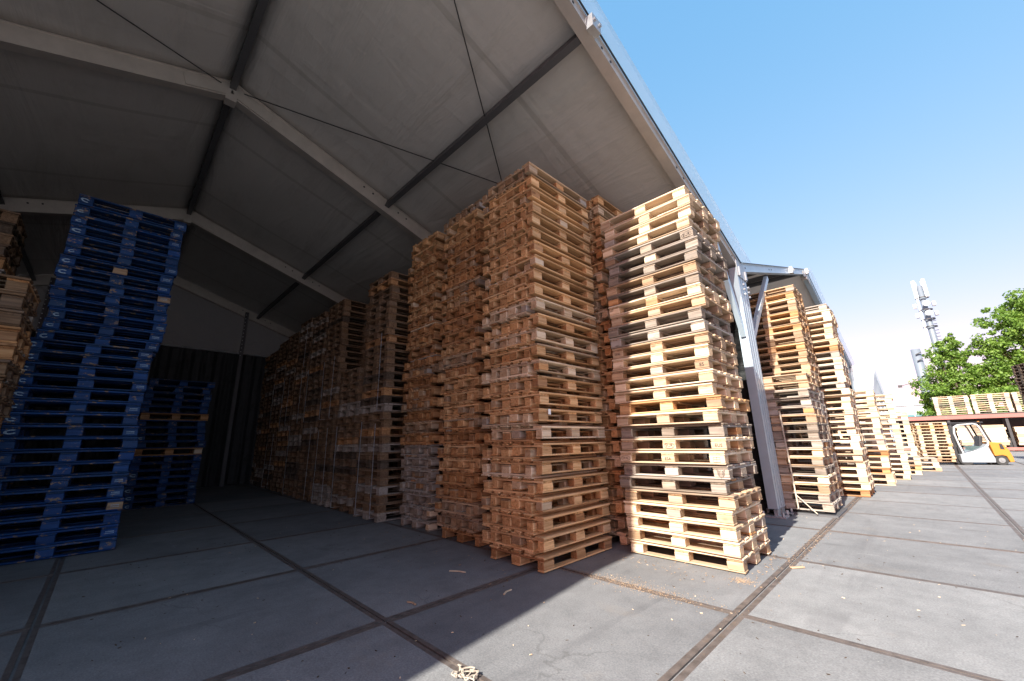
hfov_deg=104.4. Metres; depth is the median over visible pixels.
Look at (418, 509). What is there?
wooden pallet
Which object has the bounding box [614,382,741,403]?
wooden pallet
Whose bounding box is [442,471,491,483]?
wooden pallet
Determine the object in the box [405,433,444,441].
wooden pallet
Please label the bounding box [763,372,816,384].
wooden pallet
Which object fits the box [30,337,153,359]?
blue pallet
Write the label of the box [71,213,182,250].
blue pallet
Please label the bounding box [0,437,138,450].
blue pallet
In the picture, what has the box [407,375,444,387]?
wooden pallet
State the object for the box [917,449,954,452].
wooden pallet
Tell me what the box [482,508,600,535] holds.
wooden pallet
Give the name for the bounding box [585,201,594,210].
wooden pallet
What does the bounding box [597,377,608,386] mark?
wooden pallet
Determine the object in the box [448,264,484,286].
wooden pallet
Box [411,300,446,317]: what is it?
wooden pallet
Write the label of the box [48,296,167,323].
blue pallet
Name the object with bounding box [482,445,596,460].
wooden pallet
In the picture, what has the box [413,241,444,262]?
wooden pallet
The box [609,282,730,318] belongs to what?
wooden pallet
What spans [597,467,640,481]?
wooden pallet
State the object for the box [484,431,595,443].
wooden pallet
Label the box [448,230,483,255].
wooden pallet
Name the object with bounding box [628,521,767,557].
wooden pallet
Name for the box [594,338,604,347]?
wooden pallet
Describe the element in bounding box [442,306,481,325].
wooden pallet
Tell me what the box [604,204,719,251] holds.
wooden pallet
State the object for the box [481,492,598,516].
wooden pallet
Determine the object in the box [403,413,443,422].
wooden pallet
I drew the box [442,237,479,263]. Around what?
wooden pallet
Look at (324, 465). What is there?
steel strap
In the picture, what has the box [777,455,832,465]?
wooden pallet
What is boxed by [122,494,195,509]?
blue pallet
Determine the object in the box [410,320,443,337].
wooden pallet
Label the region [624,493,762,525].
wooden pallet
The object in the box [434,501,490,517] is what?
wooden pallet
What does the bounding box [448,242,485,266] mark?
wooden pallet
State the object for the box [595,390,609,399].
wooden pallet
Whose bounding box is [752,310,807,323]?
wooden pallet
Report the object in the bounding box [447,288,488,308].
wooden pallet
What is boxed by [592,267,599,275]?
wooden pallet
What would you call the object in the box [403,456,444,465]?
wooden pallet
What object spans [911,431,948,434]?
wooden pallet
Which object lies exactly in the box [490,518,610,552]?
wooden pallet
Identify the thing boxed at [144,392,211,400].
blue pallet
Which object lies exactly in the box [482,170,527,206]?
wooden pallet
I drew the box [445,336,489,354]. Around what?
wooden pallet
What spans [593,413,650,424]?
wooden pallet
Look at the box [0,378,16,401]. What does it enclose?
wooden pallet
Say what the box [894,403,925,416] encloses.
office building
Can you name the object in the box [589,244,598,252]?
wooden pallet
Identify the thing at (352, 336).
pallet mass
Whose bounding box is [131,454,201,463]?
blue pallet
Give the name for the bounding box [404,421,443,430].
wooden pallet
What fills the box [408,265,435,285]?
wooden pallet
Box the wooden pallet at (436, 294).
[411,290,446,308]
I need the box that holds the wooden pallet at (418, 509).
[402,503,438,517]
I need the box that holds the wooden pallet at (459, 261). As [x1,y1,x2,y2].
[443,249,477,273]
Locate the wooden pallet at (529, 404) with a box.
[484,397,594,413]
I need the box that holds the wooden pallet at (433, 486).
[405,479,443,490]
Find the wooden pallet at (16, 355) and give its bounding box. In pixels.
[0,342,28,371]
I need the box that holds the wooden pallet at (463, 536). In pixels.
[442,526,491,546]
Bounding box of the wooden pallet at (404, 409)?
[401,401,442,412]
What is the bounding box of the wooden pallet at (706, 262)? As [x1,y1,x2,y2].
[608,247,727,288]
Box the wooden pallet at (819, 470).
[778,463,835,474]
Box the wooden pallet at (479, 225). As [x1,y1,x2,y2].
[448,220,486,246]
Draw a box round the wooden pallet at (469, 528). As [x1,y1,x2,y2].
[436,514,481,532]
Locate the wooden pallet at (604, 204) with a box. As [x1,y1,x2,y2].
[586,195,629,218]
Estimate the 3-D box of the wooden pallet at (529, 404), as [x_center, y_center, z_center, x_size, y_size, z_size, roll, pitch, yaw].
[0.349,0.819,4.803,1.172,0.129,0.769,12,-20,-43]
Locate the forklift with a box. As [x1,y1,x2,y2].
[939,421,1014,464]
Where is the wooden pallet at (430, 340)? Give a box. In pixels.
[406,336,444,351]
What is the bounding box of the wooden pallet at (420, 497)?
[404,491,441,503]
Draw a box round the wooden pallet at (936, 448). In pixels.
[917,446,952,449]
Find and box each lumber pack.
[955,425,1009,446]
[1011,427,1023,445]
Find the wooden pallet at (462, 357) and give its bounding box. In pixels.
[442,349,484,366]
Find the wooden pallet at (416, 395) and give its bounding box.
[403,390,443,401]
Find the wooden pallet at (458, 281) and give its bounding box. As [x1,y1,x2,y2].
[441,270,477,293]
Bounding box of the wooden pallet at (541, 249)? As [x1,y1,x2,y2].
[490,240,592,278]
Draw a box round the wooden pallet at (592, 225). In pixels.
[587,222,596,231]
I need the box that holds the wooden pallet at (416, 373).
[402,368,438,381]
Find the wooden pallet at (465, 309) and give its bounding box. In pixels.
[446,299,488,320]
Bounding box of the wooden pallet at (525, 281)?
[482,275,582,306]
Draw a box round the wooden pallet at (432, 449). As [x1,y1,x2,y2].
[404,444,445,453]
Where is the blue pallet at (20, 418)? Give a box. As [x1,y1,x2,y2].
[1,412,138,425]
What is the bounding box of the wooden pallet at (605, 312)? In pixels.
[591,308,611,320]
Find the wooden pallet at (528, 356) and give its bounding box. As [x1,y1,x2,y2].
[484,349,590,370]
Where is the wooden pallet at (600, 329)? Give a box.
[592,325,607,335]
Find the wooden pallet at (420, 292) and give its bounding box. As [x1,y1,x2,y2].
[408,285,438,303]
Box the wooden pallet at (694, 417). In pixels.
[617,409,748,426]
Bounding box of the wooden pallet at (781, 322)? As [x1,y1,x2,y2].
[758,316,808,329]
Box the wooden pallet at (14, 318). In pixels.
[0,308,34,338]
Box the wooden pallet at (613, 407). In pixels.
[581,399,652,412]
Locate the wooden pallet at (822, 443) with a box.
[774,439,831,447]
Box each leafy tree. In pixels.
[908,332,1000,415]
[964,288,1023,392]
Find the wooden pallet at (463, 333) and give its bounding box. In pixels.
[445,323,491,342]
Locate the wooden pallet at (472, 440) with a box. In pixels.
[439,434,486,444]
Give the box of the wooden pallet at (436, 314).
[411,310,445,327]
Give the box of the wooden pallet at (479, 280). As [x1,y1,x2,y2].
[446,275,487,298]
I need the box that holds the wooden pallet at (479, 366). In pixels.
[445,362,490,377]
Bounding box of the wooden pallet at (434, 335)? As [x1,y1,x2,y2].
[408,331,443,346]
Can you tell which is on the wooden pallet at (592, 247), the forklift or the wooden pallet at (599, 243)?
the wooden pallet at (599, 243)
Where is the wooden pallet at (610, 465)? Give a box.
[584,459,640,469]
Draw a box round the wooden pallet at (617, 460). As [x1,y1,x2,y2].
[593,454,636,466]
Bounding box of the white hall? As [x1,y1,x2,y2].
[853,368,895,445]
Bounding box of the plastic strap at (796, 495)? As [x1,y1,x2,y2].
[779,411,817,513]
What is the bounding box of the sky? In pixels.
[578,0,1023,405]
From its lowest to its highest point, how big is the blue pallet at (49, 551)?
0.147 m
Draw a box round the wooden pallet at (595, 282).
[593,278,600,286]
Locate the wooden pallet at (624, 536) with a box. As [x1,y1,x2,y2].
[599,529,646,544]
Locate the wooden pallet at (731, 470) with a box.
[623,461,757,479]
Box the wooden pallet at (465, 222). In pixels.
[446,208,485,236]
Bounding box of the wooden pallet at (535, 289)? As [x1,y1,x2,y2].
[489,282,593,315]
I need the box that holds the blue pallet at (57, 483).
[0,473,128,492]
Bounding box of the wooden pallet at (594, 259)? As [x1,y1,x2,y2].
[591,255,600,264]
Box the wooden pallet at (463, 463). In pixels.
[443,458,490,468]
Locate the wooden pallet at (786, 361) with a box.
[760,356,815,367]
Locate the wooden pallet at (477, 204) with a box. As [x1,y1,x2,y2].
[449,199,485,225]
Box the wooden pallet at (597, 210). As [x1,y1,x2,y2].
[587,205,620,222]
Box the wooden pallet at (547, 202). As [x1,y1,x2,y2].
[489,187,588,231]
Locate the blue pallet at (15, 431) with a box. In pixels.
[0,425,139,437]
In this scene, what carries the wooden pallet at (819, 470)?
on the wooden pallet at (822, 479)
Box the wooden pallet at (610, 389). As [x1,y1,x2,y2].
[592,385,630,400]
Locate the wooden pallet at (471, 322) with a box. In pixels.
[439,317,489,337]
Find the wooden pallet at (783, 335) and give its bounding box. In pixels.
[756,329,811,342]
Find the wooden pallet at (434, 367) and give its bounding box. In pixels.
[409,364,445,376]
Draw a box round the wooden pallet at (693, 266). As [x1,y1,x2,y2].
[606,260,725,299]
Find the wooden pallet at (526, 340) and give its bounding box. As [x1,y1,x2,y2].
[481,334,587,358]
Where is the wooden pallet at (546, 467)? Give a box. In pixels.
[490,456,606,474]
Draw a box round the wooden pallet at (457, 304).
[441,294,482,315]
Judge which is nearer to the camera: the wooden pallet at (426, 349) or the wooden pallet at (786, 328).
the wooden pallet at (426, 349)
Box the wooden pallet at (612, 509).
[609,504,641,515]
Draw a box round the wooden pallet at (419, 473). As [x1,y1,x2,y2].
[404,468,438,478]
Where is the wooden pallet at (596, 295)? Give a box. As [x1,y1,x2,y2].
[585,290,603,301]
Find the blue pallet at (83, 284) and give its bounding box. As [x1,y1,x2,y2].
[54,275,171,306]
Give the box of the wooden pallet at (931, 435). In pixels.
[913,434,950,437]
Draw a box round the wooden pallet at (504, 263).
[483,247,578,281]
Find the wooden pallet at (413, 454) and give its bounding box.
[400,447,446,456]
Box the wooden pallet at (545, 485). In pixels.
[491,472,608,492]
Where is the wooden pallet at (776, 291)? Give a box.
[748,285,802,300]
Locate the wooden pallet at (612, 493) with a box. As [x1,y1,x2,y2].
[607,482,654,499]
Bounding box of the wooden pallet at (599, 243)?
[588,237,618,251]
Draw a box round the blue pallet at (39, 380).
[18,373,147,392]
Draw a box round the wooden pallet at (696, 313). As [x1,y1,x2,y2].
[608,306,730,338]
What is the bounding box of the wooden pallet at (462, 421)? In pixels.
[443,416,489,427]
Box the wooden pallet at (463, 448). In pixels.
[443,444,508,454]
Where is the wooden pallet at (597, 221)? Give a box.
[588,215,606,226]
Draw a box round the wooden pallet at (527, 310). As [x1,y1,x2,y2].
[482,304,586,332]
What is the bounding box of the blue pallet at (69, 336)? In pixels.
[36,329,158,360]
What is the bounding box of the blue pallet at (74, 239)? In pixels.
[66,233,178,271]
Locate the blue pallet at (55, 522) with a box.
[0,505,121,535]
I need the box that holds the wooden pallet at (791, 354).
[759,349,816,361]
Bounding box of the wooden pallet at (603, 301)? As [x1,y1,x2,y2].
[587,296,608,308]
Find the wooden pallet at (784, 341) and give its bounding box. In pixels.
[757,335,813,348]
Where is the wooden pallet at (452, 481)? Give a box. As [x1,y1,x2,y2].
[435,474,487,487]
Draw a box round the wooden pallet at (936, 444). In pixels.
[915,443,952,446]
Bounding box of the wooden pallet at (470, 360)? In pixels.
[438,354,490,371]
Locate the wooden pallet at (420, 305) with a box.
[409,295,439,313]
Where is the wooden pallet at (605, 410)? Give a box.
[581,403,619,413]
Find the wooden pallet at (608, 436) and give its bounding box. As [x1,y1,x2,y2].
[578,431,635,441]
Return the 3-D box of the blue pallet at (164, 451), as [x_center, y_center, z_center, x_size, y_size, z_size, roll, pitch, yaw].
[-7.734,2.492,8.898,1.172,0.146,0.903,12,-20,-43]
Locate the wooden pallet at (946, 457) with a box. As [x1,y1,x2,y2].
[919,455,956,458]
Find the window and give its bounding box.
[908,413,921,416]
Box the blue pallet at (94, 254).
[64,243,178,290]
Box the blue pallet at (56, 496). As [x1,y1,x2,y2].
[0,485,124,506]
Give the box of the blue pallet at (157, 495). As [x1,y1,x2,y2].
[123,487,196,501]
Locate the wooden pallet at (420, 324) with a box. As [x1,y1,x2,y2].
[407,315,439,332]
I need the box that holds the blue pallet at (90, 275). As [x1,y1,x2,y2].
[54,264,171,294]
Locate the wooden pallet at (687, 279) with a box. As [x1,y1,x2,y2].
[608,271,726,308]
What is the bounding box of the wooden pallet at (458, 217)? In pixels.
[444,205,475,232]
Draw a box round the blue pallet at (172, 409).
[140,405,207,413]
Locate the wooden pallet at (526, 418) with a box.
[481,414,593,428]
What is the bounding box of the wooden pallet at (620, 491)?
[600,481,656,496]
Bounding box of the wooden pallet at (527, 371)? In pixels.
[481,365,589,384]
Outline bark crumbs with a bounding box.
[59,527,1018,680]
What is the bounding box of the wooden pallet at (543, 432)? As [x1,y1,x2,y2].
[491,426,604,439]
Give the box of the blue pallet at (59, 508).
[0,494,124,521]
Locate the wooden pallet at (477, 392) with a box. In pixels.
[443,388,491,402]
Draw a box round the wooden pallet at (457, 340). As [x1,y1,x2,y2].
[442,330,481,348]
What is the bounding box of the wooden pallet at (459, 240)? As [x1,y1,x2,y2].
[444,227,477,253]
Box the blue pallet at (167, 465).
[129,461,200,470]
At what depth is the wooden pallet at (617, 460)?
4.83 m
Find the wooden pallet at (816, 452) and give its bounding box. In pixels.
[775,447,832,456]
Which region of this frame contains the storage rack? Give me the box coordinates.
[896,412,1023,451]
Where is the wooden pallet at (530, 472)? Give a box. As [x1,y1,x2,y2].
[482,460,596,478]
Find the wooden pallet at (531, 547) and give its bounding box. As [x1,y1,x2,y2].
[482,526,598,554]
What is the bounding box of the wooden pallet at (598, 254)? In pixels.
[588,248,604,260]
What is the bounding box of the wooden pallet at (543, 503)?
[490,487,608,512]
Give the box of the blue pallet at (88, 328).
[41,318,163,348]
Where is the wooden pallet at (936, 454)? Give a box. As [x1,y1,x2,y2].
[917,452,954,455]
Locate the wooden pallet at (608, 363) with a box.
[578,358,613,371]
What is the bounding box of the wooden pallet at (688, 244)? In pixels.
[609,235,727,279]
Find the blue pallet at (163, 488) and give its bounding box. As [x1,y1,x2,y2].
[123,482,195,494]
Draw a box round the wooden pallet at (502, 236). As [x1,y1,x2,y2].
[480,220,531,253]
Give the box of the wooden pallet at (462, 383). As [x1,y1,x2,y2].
[444,375,490,390]
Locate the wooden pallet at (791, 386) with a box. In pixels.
[764,381,819,391]
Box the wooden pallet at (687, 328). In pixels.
[610,319,734,348]
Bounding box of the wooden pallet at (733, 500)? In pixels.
[625,482,761,510]
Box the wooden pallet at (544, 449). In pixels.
[492,442,605,455]
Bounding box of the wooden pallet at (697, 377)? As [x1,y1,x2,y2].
[615,368,742,392]
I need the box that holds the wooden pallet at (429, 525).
[400,515,442,531]
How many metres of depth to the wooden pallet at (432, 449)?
5.96 m
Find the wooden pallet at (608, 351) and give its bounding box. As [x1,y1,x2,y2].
[588,345,612,358]
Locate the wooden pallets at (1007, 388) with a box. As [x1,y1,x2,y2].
[934,384,1023,415]
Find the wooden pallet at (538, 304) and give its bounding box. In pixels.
[489,297,595,327]
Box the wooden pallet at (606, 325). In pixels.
[587,320,611,333]
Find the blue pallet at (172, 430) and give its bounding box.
[138,427,204,433]
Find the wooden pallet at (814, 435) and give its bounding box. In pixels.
[772,431,829,439]
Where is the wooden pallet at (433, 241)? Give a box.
[411,238,444,258]
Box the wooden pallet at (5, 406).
[0,396,14,417]
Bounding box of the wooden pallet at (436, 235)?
[413,231,445,253]
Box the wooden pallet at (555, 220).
[490,201,590,243]
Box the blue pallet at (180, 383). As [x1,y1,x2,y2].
[147,378,215,389]
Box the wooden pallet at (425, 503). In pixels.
[402,493,441,506]
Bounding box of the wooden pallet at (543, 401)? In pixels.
[491,391,602,409]
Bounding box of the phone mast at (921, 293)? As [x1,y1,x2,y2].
[911,279,954,403]
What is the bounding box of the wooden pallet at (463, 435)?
[444,430,491,440]
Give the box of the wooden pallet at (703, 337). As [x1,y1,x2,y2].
[612,331,736,359]
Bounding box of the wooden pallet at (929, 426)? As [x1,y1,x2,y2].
[910,425,947,428]
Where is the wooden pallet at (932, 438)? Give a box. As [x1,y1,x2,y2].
[914,437,950,440]
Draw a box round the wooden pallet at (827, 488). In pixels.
[781,479,839,493]
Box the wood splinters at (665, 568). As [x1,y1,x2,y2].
[375,501,858,627]
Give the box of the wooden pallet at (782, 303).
[750,297,805,312]
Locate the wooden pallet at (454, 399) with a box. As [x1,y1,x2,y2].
[437,393,490,406]
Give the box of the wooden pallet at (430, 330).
[407,325,439,341]
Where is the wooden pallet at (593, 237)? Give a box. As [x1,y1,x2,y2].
[589,232,597,242]
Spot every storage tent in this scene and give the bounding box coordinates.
[0,0,789,518]
[740,262,860,516]
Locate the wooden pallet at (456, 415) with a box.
[439,406,489,419]
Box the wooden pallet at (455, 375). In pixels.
[437,366,491,382]
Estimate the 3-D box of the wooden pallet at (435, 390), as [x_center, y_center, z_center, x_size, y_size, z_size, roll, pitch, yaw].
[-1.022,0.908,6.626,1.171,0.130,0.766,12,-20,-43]
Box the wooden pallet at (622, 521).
[584,509,644,529]
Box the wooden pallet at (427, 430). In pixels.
[402,424,443,433]
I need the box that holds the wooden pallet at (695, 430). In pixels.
[621,423,752,438]
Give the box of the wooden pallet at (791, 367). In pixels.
[761,362,819,373]
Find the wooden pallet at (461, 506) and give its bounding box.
[441,498,490,514]
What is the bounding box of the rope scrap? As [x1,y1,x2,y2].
[451,664,478,680]
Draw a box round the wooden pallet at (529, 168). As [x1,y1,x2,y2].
[488,162,585,208]
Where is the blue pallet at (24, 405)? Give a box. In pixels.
[11,399,140,414]
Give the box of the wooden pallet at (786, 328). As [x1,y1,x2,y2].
[756,323,810,336]
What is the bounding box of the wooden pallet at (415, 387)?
[403,379,443,391]
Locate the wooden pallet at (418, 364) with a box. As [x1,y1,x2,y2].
[404,357,438,371]
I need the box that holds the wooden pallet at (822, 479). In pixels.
[780,471,837,484]
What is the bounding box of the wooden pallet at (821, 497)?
[783,487,839,502]
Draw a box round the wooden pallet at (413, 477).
[401,470,442,481]
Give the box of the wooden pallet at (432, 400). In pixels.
[407,397,443,408]
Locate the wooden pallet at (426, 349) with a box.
[409,342,442,357]
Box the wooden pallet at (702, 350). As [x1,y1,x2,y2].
[612,343,738,369]
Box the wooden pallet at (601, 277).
[590,271,624,289]
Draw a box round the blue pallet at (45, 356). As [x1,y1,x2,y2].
[26,349,151,370]
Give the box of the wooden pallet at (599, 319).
[594,313,604,323]
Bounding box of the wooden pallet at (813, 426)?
[771,422,828,431]
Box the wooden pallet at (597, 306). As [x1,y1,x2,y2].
[592,301,607,320]
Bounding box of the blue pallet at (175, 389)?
[146,385,210,394]
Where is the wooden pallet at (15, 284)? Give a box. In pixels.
[0,273,40,313]
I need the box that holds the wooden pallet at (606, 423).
[580,417,633,427]
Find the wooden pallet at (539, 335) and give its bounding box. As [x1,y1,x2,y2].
[489,327,597,353]
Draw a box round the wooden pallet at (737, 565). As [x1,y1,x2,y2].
[630,533,771,573]
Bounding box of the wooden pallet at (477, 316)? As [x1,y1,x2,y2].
[444,311,489,331]
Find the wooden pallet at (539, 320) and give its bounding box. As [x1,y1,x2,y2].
[492,313,597,341]
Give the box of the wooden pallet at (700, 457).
[620,449,753,464]
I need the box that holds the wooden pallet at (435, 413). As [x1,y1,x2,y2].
[407,409,443,419]
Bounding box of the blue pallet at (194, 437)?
[137,434,204,440]
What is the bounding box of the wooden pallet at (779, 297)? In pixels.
[749,291,803,306]
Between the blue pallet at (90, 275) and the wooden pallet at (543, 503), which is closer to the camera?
the wooden pallet at (543, 503)
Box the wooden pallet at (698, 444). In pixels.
[621,436,754,450]
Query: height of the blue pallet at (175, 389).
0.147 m
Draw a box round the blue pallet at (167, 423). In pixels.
[137,420,205,426]
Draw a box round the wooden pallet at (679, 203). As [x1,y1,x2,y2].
[604,193,719,241]
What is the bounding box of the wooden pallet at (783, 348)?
[758,342,813,355]
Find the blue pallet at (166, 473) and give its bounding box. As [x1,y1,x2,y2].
[128,468,199,478]
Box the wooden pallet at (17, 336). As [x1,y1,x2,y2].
[0,325,32,356]
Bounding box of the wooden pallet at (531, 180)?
[489,174,588,219]
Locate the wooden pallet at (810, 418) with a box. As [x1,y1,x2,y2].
[770,414,826,423]
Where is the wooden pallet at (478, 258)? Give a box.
[447,253,484,276]
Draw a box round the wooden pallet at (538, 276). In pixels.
[488,268,593,302]
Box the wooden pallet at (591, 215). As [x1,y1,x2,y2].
[587,211,596,220]
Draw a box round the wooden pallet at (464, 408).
[443,402,488,415]
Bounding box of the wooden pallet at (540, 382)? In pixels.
[490,375,600,395]
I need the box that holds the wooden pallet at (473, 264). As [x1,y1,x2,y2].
[442,259,479,283]
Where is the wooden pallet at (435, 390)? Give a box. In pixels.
[408,386,444,398]
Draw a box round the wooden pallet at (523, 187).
[483,183,528,217]
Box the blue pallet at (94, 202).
[78,193,186,235]
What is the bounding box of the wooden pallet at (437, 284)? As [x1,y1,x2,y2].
[412,280,447,298]
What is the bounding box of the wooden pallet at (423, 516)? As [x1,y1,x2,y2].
[399,505,441,519]
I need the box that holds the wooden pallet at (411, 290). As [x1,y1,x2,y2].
[408,275,441,294]
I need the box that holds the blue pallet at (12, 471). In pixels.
[0,461,130,478]
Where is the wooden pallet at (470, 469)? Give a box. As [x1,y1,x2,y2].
[439,461,489,472]
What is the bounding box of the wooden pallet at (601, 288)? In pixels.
[591,283,608,295]
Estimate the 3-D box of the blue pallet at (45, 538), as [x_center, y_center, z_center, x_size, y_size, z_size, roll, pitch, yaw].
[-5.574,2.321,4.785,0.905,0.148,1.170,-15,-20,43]
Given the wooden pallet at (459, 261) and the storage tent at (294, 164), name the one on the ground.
the storage tent at (294, 164)
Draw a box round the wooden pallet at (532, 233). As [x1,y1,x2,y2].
[489,226,591,265]
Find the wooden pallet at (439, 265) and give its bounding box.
[414,261,446,278]
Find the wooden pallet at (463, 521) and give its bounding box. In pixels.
[441,513,492,530]
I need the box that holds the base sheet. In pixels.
[784,506,847,518]
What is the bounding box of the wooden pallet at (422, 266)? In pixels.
[408,255,441,277]
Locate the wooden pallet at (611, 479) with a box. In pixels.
[605,474,636,484]
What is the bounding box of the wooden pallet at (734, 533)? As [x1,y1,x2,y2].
[626,506,765,541]
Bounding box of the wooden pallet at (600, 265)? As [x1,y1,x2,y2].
[589,260,624,279]
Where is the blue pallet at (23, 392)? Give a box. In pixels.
[12,386,143,403]
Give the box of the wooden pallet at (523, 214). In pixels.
[484,208,529,241]
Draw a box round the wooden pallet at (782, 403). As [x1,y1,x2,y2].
[767,397,821,407]
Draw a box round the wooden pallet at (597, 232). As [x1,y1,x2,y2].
[587,226,604,239]
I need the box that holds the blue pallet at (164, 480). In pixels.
[124,475,197,486]
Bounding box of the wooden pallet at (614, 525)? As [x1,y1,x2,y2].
[609,519,620,530]
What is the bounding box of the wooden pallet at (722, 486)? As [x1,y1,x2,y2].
[619,470,755,494]
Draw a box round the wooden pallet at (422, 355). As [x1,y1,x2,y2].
[408,347,445,361]
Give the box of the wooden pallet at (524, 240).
[483,235,578,269]
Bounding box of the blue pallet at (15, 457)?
[0,449,135,464]
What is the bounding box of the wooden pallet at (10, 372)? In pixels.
[0,359,23,386]
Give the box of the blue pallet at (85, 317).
[46,307,167,333]
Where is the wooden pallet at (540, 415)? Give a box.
[489,408,601,424]
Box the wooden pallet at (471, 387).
[440,380,485,394]
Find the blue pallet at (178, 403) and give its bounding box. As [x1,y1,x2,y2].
[141,398,209,407]
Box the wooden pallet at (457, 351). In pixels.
[441,341,489,359]
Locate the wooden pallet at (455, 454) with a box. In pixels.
[437,447,500,457]
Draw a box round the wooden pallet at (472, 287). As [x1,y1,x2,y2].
[441,282,483,304]
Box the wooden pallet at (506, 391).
[482,381,591,398]
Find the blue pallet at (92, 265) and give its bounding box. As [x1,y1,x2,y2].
[58,253,173,285]
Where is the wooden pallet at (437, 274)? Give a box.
[413,269,444,288]
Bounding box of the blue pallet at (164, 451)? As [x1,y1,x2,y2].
[135,448,202,455]
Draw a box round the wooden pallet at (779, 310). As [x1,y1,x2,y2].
[751,304,806,318]
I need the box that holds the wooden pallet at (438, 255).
[415,251,443,268]
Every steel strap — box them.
[303,432,310,498]
[311,431,318,501]
[319,362,324,419]
[321,428,327,501]
[329,357,334,413]
[330,431,338,507]
[354,422,361,514]
[369,424,397,518]
[376,333,381,410]
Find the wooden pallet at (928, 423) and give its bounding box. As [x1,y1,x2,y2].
[910,422,945,425]
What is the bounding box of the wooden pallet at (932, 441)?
[914,440,951,443]
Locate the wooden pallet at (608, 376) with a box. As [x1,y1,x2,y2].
[590,372,630,387]
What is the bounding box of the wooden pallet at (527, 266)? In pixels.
[485,262,578,293]
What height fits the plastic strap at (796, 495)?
1.555 m
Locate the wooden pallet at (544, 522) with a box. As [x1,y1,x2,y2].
[490,502,609,531]
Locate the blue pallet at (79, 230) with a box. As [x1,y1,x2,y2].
[69,223,180,258]
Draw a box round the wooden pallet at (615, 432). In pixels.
[574,427,654,438]
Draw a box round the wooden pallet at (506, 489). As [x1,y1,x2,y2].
[483,476,599,496]
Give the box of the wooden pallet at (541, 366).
[491,359,599,380]
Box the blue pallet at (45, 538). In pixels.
[0,517,118,550]
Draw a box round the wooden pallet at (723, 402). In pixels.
[620,395,749,414]
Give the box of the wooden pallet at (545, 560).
[490,535,611,572]
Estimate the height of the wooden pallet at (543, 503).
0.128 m
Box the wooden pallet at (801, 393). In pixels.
[765,389,819,399]
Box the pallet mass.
[0,208,1023,522]
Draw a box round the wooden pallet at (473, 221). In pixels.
[445,218,477,243]
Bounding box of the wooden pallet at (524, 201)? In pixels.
[483,195,531,230]
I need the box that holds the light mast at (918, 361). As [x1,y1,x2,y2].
[898,349,934,414]
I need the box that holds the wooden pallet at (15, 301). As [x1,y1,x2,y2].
[0,290,36,324]
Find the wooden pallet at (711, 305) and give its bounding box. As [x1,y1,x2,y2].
[610,294,732,330]
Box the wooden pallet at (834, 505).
[784,495,842,512]
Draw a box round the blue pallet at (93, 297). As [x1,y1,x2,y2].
[48,285,167,313]
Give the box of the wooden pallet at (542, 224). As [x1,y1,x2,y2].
[488,212,589,254]
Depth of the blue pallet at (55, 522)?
4.71 m
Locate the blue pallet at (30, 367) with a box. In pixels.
[23,361,148,380]
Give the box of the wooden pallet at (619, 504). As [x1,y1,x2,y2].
[599,494,642,512]
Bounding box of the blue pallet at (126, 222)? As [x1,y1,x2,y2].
[73,204,183,242]
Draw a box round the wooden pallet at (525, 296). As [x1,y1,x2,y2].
[482,289,580,318]
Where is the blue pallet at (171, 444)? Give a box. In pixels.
[136,441,205,448]
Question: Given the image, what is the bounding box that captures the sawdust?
[563,526,830,612]
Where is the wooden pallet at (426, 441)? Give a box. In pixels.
[400,436,443,444]
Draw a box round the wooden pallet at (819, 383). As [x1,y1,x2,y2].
[786,378,821,389]
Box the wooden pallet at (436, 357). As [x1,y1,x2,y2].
[410,353,443,366]
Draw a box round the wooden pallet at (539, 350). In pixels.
[490,343,598,367]
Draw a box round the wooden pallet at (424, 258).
[411,248,438,268]
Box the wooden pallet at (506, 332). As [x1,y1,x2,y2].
[484,319,588,344]
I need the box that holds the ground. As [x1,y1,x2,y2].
[0,450,1023,680]
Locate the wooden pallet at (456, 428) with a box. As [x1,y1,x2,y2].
[438,420,490,431]
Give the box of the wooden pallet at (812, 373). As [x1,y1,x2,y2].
[762,369,819,379]
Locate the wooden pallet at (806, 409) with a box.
[768,406,822,415]
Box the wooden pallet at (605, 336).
[589,333,610,345]
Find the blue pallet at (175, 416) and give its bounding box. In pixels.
[138,413,208,420]
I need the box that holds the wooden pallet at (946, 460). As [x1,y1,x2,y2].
[920,459,955,461]
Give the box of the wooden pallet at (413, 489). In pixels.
[399,482,442,493]
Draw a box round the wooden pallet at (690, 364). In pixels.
[612,356,738,381]
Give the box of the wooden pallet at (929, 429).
[910,428,948,431]
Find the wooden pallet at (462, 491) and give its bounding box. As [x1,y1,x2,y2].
[443,485,493,498]
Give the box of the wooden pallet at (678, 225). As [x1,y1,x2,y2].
[602,216,717,260]
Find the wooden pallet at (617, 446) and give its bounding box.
[589,441,638,451]
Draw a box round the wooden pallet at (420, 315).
[408,305,439,322]
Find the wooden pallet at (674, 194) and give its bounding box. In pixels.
[601,185,712,233]
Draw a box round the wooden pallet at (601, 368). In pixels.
[596,363,607,373]
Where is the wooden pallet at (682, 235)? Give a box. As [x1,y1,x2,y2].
[605,226,721,269]
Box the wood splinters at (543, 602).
[145,515,985,680]
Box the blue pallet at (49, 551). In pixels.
[0,529,117,565]
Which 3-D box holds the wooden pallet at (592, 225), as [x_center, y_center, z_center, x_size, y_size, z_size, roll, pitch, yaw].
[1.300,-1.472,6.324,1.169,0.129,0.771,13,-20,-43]
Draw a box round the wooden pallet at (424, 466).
[401,458,443,468]
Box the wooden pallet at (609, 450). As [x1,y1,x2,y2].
[584,445,620,455]
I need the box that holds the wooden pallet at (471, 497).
[435,487,481,502]
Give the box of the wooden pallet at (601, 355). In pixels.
[596,350,607,360]
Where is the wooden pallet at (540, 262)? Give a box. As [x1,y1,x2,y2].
[490,254,593,290]

